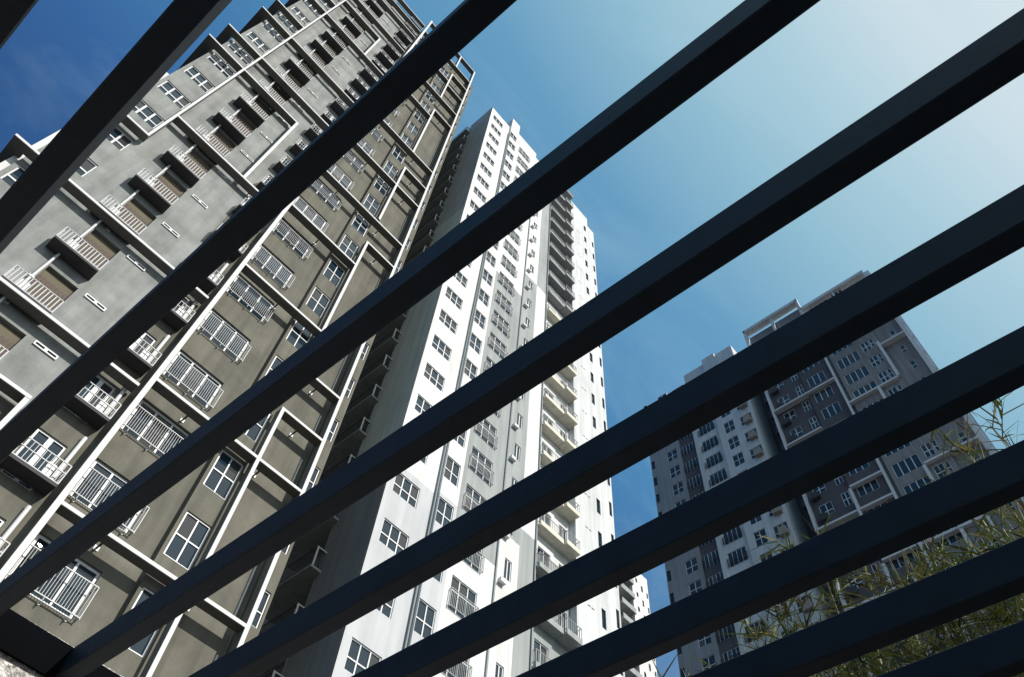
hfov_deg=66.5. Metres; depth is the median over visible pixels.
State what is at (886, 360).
apartment tower
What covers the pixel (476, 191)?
triple window
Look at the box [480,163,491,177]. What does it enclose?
triple window
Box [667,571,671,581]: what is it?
end window
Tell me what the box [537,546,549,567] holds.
balcony door
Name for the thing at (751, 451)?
kitchen window
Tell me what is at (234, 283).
balcony railing
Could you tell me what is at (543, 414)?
balcony door
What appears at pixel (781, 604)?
square window
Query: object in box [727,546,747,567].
grilled window
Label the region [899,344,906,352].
end window
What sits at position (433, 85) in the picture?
window
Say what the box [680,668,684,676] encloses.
end window
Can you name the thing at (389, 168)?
window
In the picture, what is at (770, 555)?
square window
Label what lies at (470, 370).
window
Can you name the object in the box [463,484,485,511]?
grilled window
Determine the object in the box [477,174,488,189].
triple window
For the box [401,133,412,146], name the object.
window
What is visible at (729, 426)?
square window
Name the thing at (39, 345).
vent window
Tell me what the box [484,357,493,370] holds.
grilled window
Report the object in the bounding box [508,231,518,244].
grilled window
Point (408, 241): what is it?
side window
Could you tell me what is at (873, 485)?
three light window
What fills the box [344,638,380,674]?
triple window
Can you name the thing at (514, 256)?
grilled window
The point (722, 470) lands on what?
grilled window
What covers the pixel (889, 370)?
narrow window
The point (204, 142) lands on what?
apartment tower
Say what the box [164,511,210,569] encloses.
window
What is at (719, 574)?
grilled window
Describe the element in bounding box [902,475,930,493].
four light window
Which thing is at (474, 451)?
grilled window
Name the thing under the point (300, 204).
sliding door
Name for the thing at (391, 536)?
triple window
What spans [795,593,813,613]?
kitchen window
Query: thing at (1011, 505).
end window
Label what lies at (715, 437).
grilled window
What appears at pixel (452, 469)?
window
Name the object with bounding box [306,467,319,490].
side window
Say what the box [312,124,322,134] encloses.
glazed door
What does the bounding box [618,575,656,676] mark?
apartment tower
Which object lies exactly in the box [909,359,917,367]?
end window
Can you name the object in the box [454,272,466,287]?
triple window
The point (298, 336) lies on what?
window
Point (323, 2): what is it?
corner window
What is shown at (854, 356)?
four light window
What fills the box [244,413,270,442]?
window
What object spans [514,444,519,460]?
small window
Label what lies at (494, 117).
triple window
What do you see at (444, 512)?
window
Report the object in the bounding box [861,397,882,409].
four light window
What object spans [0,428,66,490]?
glazed door
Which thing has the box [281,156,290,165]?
glazed door
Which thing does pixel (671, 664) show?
reed plant
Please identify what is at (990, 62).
pergola
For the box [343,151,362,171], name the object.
sliding door
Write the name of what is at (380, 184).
window
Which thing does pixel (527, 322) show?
small window
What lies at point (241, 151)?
vent window
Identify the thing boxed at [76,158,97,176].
corner window
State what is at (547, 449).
balcony door
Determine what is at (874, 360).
window
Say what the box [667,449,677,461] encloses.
window
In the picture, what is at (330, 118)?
glazed door
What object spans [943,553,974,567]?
four light window
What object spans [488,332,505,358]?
grilled window
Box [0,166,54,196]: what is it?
corner window
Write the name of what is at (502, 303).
grilled window
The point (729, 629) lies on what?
grilled window
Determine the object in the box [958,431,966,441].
end window
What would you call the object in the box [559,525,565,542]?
balcony door
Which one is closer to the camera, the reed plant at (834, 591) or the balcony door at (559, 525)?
the reed plant at (834, 591)
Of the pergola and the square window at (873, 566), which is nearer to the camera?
the pergola
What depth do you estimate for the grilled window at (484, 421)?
46.18 m
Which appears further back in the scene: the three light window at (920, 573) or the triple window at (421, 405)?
the three light window at (920, 573)
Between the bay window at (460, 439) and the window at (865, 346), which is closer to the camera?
the bay window at (460, 439)
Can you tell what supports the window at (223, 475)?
in the apartment tower at (204, 142)
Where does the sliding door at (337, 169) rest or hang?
in the apartment tower at (204, 142)
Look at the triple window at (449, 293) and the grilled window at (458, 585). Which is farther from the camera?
the triple window at (449, 293)
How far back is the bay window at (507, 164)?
79.63 m
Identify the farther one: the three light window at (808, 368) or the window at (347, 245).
the three light window at (808, 368)
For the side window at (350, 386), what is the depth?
37.59 m
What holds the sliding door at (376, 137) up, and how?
in the apartment tower at (204, 142)
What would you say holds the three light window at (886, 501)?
in the apartment tower at (886, 360)
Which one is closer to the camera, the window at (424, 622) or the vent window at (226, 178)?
the window at (424, 622)
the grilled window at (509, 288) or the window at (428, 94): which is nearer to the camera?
the grilled window at (509, 288)
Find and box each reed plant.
[652,641,771,676]
[693,543,899,676]
[736,510,995,676]
[802,513,1023,676]
[904,447,1023,676]
[920,391,1023,618]
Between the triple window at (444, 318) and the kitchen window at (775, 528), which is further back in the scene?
the kitchen window at (775, 528)
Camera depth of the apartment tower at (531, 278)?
45.66 m
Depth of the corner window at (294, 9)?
58.73 m
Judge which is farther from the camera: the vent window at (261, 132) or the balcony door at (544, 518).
the balcony door at (544, 518)
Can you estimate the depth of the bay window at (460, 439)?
42.85 m
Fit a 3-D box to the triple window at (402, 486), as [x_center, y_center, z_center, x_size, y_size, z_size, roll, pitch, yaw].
[-5.051,7.188,36.995,0.080,1.352,1.560,-35,-66,23]
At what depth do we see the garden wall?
2.27 m
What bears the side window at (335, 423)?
in the apartment tower at (204, 142)
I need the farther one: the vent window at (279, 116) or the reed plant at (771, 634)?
the vent window at (279, 116)
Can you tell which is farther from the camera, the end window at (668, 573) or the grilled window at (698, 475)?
the grilled window at (698, 475)
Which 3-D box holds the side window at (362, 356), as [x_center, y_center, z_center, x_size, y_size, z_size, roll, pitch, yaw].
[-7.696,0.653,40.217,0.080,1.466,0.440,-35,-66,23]
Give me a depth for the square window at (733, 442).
94.61 m
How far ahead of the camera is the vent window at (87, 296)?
28.28 m
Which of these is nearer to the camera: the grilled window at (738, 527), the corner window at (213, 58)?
the corner window at (213, 58)
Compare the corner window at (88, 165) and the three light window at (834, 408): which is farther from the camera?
the three light window at (834, 408)
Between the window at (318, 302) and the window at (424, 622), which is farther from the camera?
the window at (318, 302)
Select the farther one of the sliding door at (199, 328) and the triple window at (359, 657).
the sliding door at (199, 328)
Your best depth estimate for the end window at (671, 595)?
84.60 m
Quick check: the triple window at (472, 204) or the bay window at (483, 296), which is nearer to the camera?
the bay window at (483, 296)
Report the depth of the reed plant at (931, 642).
3.01 m
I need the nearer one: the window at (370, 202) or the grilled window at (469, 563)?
the grilled window at (469, 563)
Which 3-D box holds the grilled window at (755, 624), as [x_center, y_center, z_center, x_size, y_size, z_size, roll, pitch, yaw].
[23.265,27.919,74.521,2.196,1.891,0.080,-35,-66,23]
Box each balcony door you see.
[533,639,547,665]
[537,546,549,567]
[539,514,550,526]
[542,442,551,456]
[543,414,552,426]
[558,612,565,631]
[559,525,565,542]
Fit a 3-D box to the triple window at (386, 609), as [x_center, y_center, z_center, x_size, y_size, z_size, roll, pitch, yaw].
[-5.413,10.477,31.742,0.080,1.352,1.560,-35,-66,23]
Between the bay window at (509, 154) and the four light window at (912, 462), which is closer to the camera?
the four light window at (912, 462)
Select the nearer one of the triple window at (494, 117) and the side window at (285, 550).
the side window at (285, 550)
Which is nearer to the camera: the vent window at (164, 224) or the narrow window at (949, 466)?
the vent window at (164, 224)
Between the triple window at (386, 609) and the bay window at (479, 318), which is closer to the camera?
the triple window at (386, 609)
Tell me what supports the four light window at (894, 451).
in the apartment tower at (886, 360)
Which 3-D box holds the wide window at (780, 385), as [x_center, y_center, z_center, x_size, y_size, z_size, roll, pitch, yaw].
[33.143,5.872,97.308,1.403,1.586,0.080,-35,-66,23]
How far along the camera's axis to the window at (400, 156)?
58.62 m
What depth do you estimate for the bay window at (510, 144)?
84.79 m
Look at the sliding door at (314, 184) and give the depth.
47.04 m
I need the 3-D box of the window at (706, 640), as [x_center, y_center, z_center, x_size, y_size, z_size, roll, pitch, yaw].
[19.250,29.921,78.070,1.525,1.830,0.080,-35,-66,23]
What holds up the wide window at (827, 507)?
in the apartment tower at (886, 360)
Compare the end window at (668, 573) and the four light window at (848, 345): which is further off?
the four light window at (848, 345)
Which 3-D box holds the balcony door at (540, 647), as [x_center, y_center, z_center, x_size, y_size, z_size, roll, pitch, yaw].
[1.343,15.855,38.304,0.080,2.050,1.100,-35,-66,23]
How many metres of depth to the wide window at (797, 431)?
89.62 m
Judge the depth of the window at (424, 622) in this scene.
32.65 m
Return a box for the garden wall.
[0,617,122,676]
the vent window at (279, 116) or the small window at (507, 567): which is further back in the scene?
the vent window at (279, 116)
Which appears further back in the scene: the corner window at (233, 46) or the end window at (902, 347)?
the end window at (902, 347)
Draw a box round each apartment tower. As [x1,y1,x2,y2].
[0,0,474,676]
[256,107,624,676]
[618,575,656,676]
[644,270,1023,676]
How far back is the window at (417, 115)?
66.77 m
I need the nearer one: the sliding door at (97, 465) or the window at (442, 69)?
the sliding door at (97, 465)
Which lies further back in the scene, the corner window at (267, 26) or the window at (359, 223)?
the corner window at (267, 26)
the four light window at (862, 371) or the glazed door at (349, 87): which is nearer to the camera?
the glazed door at (349, 87)
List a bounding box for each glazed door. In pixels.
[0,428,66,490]
[0,518,5,527]
[63,375,115,423]
[130,333,155,353]
[173,297,189,310]
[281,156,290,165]
[298,139,307,149]
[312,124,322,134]
[325,110,336,121]
[337,99,348,109]
[348,87,358,98]
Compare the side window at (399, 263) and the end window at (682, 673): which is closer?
the side window at (399, 263)
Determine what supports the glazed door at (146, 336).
in the apartment tower at (204, 142)
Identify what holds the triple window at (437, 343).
in the apartment tower at (531, 278)
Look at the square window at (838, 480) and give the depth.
80.57 m
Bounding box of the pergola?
[0,0,1023,676]
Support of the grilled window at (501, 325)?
in the apartment tower at (531, 278)
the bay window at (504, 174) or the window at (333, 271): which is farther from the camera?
the bay window at (504, 174)
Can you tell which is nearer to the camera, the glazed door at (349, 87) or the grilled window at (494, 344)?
the grilled window at (494, 344)
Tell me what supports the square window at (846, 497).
in the apartment tower at (886, 360)
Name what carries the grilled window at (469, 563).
in the apartment tower at (531, 278)
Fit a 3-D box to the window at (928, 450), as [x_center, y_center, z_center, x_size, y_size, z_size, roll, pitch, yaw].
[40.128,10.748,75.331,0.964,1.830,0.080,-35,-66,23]
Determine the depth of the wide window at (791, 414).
92.24 m
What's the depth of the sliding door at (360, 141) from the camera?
55.56 m
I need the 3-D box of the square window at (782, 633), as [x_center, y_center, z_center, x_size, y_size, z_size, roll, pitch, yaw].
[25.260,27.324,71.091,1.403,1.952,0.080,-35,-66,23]
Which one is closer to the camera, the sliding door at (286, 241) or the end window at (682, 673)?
the sliding door at (286, 241)
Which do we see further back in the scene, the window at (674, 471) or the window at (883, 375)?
the window at (674, 471)
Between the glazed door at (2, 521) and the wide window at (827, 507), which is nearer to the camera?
the glazed door at (2, 521)
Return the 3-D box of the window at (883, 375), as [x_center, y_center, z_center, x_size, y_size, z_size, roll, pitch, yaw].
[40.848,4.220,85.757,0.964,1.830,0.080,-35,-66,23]
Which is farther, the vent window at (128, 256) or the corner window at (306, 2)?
the corner window at (306, 2)
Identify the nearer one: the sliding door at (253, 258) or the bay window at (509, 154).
the sliding door at (253, 258)
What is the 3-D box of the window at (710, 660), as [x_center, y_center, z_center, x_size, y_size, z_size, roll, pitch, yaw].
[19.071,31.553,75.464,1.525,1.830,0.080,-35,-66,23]
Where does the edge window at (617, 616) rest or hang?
in the apartment tower at (531, 278)
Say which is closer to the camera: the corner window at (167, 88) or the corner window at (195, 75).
the corner window at (167, 88)
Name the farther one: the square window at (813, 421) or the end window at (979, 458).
the square window at (813, 421)
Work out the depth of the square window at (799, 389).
93.94 m
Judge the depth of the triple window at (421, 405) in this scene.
42.31 m
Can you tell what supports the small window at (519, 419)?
in the apartment tower at (531, 278)
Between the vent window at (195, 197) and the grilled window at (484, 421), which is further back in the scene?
the grilled window at (484, 421)
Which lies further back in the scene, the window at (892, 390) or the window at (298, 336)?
the window at (892, 390)
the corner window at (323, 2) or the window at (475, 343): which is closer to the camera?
the window at (475, 343)
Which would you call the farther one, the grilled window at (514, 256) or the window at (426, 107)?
the window at (426, 107)
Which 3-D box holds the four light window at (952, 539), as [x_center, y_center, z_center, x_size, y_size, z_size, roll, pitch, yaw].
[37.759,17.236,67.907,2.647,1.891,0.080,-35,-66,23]
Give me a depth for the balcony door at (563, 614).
41.91 m
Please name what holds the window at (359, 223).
in the apartment tower at (204, 142)
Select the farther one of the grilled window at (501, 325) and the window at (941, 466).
the window at (941, 466)
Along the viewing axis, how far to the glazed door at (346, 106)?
55.82 m
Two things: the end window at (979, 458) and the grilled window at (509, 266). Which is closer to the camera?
the grilled window at (509, 266)
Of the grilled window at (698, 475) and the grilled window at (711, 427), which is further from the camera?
the grilled window at (711, 427)
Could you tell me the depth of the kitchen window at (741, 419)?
96.31 m
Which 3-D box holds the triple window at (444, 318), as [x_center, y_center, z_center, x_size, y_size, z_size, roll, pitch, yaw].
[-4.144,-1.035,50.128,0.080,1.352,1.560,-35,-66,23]
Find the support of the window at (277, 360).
in the apartment tower at (204, 142)
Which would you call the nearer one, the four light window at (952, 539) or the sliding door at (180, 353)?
the sliding door at (180, 353)
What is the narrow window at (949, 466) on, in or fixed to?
in the apartment tower at (886, 360)
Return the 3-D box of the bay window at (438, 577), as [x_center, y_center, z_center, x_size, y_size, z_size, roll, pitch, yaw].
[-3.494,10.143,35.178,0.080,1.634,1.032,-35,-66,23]
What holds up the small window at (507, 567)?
in the apartment tower at (531, 278)
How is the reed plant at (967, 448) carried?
on the ground
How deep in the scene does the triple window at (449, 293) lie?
52.88 m
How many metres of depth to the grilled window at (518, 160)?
85.24 m
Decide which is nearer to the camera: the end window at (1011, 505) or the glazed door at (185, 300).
the glazed door at (185, 300)
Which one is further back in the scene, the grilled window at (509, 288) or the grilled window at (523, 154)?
the grilled window at (523, 154)
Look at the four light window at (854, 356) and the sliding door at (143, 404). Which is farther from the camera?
the four light window at (854, 356)
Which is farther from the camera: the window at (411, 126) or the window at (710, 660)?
the window at (710, 660)
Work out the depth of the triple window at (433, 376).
44.96 m
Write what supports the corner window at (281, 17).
in the apartment tower at (204, 142)
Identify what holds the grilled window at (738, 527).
in the apartment tower at (886, 360)
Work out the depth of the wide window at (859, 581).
71.29 m
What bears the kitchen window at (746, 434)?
in the apartment tower at (886, 360)
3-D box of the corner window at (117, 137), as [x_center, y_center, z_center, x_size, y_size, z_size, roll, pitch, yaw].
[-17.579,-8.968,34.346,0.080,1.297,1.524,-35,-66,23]
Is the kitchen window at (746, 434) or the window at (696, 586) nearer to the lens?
the window at (696, 586)
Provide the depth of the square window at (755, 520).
83.70 m
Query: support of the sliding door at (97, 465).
in the apartment tower at (204, 142)
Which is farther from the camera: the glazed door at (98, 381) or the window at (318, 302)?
the window at (318, 302)
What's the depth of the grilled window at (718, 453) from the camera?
95.47 m
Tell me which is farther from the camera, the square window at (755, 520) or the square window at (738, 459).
the square window at (738, 459)
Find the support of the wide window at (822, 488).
in the apartment tower at (886, 360)
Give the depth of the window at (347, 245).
45.00 m
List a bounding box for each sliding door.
[5,534,100,618]
[70,459,140,532]
[121,400,188,456]
[163,351,221,407]
[197,310,249,360]
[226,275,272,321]
[251,245,292,287]
[272,220,310,257]
[294,197,324,229]
[309,179,339,209]
[328,164,351,189]
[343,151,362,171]
[358,139,372,154]
[370,128,381,140]
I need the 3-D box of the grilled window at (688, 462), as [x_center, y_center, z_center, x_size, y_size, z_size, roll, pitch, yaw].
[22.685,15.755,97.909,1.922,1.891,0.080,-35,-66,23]
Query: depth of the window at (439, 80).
77.41 m
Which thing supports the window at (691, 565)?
in the apartment tower at (886, 360)
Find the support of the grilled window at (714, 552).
in the apartment tower at (886, 360)
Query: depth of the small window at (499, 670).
35.04 m
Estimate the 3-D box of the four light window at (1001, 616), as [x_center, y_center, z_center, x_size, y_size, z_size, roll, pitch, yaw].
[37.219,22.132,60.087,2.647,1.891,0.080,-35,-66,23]
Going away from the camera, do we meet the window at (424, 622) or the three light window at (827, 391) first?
the window at (424, 622)
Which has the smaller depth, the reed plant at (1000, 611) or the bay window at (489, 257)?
the reed plant at (1000, 611)
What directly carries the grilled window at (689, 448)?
in the apartment tower at (886, 360)
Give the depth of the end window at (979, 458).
71.42 m
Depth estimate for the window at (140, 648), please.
22.97 m
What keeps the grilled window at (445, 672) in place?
in the apartment tower at (531, 278)
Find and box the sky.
[0,0,1023,676]
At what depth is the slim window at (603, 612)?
44.36 m
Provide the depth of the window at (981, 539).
65.37 m
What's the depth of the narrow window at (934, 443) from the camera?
75.08 m
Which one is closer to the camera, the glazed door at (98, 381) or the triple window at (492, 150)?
the glazed door at (98, 381)
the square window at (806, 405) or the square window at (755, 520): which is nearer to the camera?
the square window at (755, 520)
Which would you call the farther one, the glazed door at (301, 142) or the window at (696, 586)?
the window at (696, 586)
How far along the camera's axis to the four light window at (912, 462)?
75.74 m
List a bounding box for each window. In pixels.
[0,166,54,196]
[32,340,58,359]
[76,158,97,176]
[84,293,106,311]
[107,127,132,150]
[126,254,145,271]
[128,587,157,657]
[133,100,163,128]
[157,80,190,109]
[162,222,179,237]
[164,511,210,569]
[184,66,213,92]
[192,194,207,208]
[203,450,243,499]
[207,53,234,77]
[218,170,232,183]
[228,41,252,64]
[240,150,253,162]
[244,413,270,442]
[246,32,269,53]
[251,591,270,627]
[260,131,272,143]
[263,22,284,42]
[265,355,282,374]
[278,14,297,33]
[278,115,289,126]
[281,545,289,553]
[286,321,311,348]
[291,6,309,24]
[303,0,320,17]
[306,287,329,317]
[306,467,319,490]
[319,0,330,9]
[323,259,344,286]
[327,419,338,441]
[339,235,357,259]
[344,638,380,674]
[345,378,354,397]
[351,213,369,236]
[360,343,368,359]
[363,194,379,214]
[374,176,389,195]
[377,599,394,618]
[379,518,408,553]
[383,160,397,178]
[392,146,405,163]
[392,474,418,507]
[395,261,401,271]
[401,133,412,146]
[404,239,410,249]
[407,121,418,136]
[414,110,424,123]
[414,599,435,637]
[415,394,431,413]
[421,100,430,111]
[423,363,444,391]
[425,91,434,103]
[431,82,439,92]
[432,334,450,361]
[433,572,441,582]
[435,75,443,85]
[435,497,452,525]
[439,309,456,333]
[440,67,447,77]
[442,659,468,676]
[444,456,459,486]
[445,286,462,309]
[448,575,476,617]
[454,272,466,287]
[454,432,465,447]
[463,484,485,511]
[463,550,481,572]
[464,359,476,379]
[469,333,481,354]
[469,447,491,484]
[470,200,478,210]
[473,186,485,202]
[474,309,485,329]
[475,419,495,448]
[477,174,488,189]
[478,288,488,306]
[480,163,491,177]
[482,269,492,285]
[483,152,493,165]
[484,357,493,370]
[486,142,495,155]
[486,251,495,267]
[488,132,498,145]
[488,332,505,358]
[491,124,500,136]
[492,310,508,336]
[493,116,502,127]
[495,290,510,314]
[495,663,502,676]
[498,272,513,294]
[501,255,515,277]
[502,170,509,181]
[503,558,510,581]
[504,239,517,260]
[505,160,511,170]
[507,150,512,160]
[508,141,514,150]
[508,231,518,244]
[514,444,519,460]
[517,157,527,170]
[517,413,521,428]
[519,147,528,161]
[525,318,529,328]
[596,499,599,513]
[598,532,601,546]
[602,609,605,629]
[616,610,618,628]
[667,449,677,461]
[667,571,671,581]
[669,464,680,478]
[670,593,674,603]
[672,481,683,495]
[675,498,685,506]
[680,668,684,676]
[683,441,695,455]
[685,557,697,574]
[686,456,699,471]
[689,473,702,488]
[689,579,701,594]
[698,634,711,647]
[699,421,714,436]
[701,654,715,670]
[702,435,718,451]
[704,549,719,567]
[705,451,722,468]
[708,571,723,584]
[709,468,726,485]
[718,624,735,641]
[723,419,734,433]
[723,526,741,544]
[723,646,739,661]
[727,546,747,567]
[728,435,739,449]
[732,452,744,466]
[739,412,752,425]
[744,428,757,441]
[744,618,766,642]
[749,444,763,458]
[750,515,761,524]
[753,528,767,546]
[759,550,772,561]
[773,382,783,388]
[773,521,789,538]
[773,601,787,620]
[777,394,789,403]
[780,627,791,637]
[783,409,796,419]
[790,425,802,436]
[791,374,797,381]
[795,385,804,395]
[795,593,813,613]
[802,400,811,411]
[803,362,818,372]
[807,370,826,387]
[808,416,818,428]
[812,485,825,493]
[813,385,833,402]
[819,501,834,514]
[821,401,841,419]
[832,343,851,354]
[834,476,843,484]
[836,350,860,369]
[840,491,852,506]
[844,365,869,384]
[847,572,864,588]
[849,463,868,475]
[852,380,876,397]
[856,479,879,496]
[859,340,871,351]
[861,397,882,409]
[867,501,887,511]
[868,338,874,346]
[868,355,880,366]
[871,561,884,579]
[877,353,884,361]
[877,370,890,382]
[885,442,910,456]
[886,368,894,376]
[887,386,897,394]
[890,553,915,569]
[891,453,922,477]
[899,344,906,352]
[901,573,920,585]
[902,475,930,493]
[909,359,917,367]
[920,442,935,457]
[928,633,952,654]
[929,525,963,550]
[932,439,940,450]
[932,463,948,478]
[943,460,953,472]
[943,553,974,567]
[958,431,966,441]
[973,453,981,461]
[976,536,992,551]
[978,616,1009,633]
[1005,502,1014,511]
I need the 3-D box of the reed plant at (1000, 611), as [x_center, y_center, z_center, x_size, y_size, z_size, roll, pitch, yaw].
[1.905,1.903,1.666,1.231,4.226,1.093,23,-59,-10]
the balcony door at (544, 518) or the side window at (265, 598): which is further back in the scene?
the balcony door at (544, 518)
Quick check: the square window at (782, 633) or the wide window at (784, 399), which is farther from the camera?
the wide window at (784, 399)
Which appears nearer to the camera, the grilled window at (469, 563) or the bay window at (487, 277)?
the grilled window at (469, 563)
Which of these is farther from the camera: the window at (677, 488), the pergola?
the window at (677, 488)
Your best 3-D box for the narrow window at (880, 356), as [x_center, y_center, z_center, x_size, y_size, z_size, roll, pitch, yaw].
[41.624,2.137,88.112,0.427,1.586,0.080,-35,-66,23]
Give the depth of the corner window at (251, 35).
50.61 m
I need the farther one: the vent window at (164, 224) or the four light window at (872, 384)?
the four light window at (872, 384)
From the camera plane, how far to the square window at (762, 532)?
81.60 m
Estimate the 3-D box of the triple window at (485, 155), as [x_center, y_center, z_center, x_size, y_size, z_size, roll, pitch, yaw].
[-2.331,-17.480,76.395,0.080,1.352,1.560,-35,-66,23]
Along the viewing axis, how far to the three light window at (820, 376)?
92.98 m
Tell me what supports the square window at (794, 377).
in the apartment tower at (886, 360)
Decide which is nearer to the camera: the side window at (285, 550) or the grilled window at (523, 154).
the side window at (285, 550)
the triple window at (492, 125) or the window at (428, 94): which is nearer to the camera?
the window at (428, 94)
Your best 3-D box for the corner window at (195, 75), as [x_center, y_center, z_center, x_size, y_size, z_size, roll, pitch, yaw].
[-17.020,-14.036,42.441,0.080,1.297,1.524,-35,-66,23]
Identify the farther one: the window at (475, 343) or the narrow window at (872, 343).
the narrow window at (872, 343)
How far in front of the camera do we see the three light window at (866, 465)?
79.42 m
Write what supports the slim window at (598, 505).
in the apartment tower at (531, 278)
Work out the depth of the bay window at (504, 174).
77.05 m
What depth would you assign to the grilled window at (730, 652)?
74.92 m
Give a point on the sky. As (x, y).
(550, 67)
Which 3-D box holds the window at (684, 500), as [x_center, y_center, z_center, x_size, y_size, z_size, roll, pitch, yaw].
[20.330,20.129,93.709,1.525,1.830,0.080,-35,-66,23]
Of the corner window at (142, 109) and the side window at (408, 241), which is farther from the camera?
the side window at (408, 241)
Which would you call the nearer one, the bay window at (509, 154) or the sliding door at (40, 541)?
the sliding door at (40, 541)
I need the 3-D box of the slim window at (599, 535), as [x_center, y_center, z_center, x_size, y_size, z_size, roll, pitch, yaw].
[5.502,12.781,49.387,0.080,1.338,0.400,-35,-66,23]
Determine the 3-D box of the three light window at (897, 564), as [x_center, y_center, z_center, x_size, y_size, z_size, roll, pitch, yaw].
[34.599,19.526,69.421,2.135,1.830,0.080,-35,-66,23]
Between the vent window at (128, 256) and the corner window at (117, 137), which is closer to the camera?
the vent window at (128, 256)
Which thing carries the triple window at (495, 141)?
in the apartment tower at (531, 278)
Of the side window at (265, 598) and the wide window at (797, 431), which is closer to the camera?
the side window at (265, 598)
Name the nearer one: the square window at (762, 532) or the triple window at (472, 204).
the triple window at (472, 204)

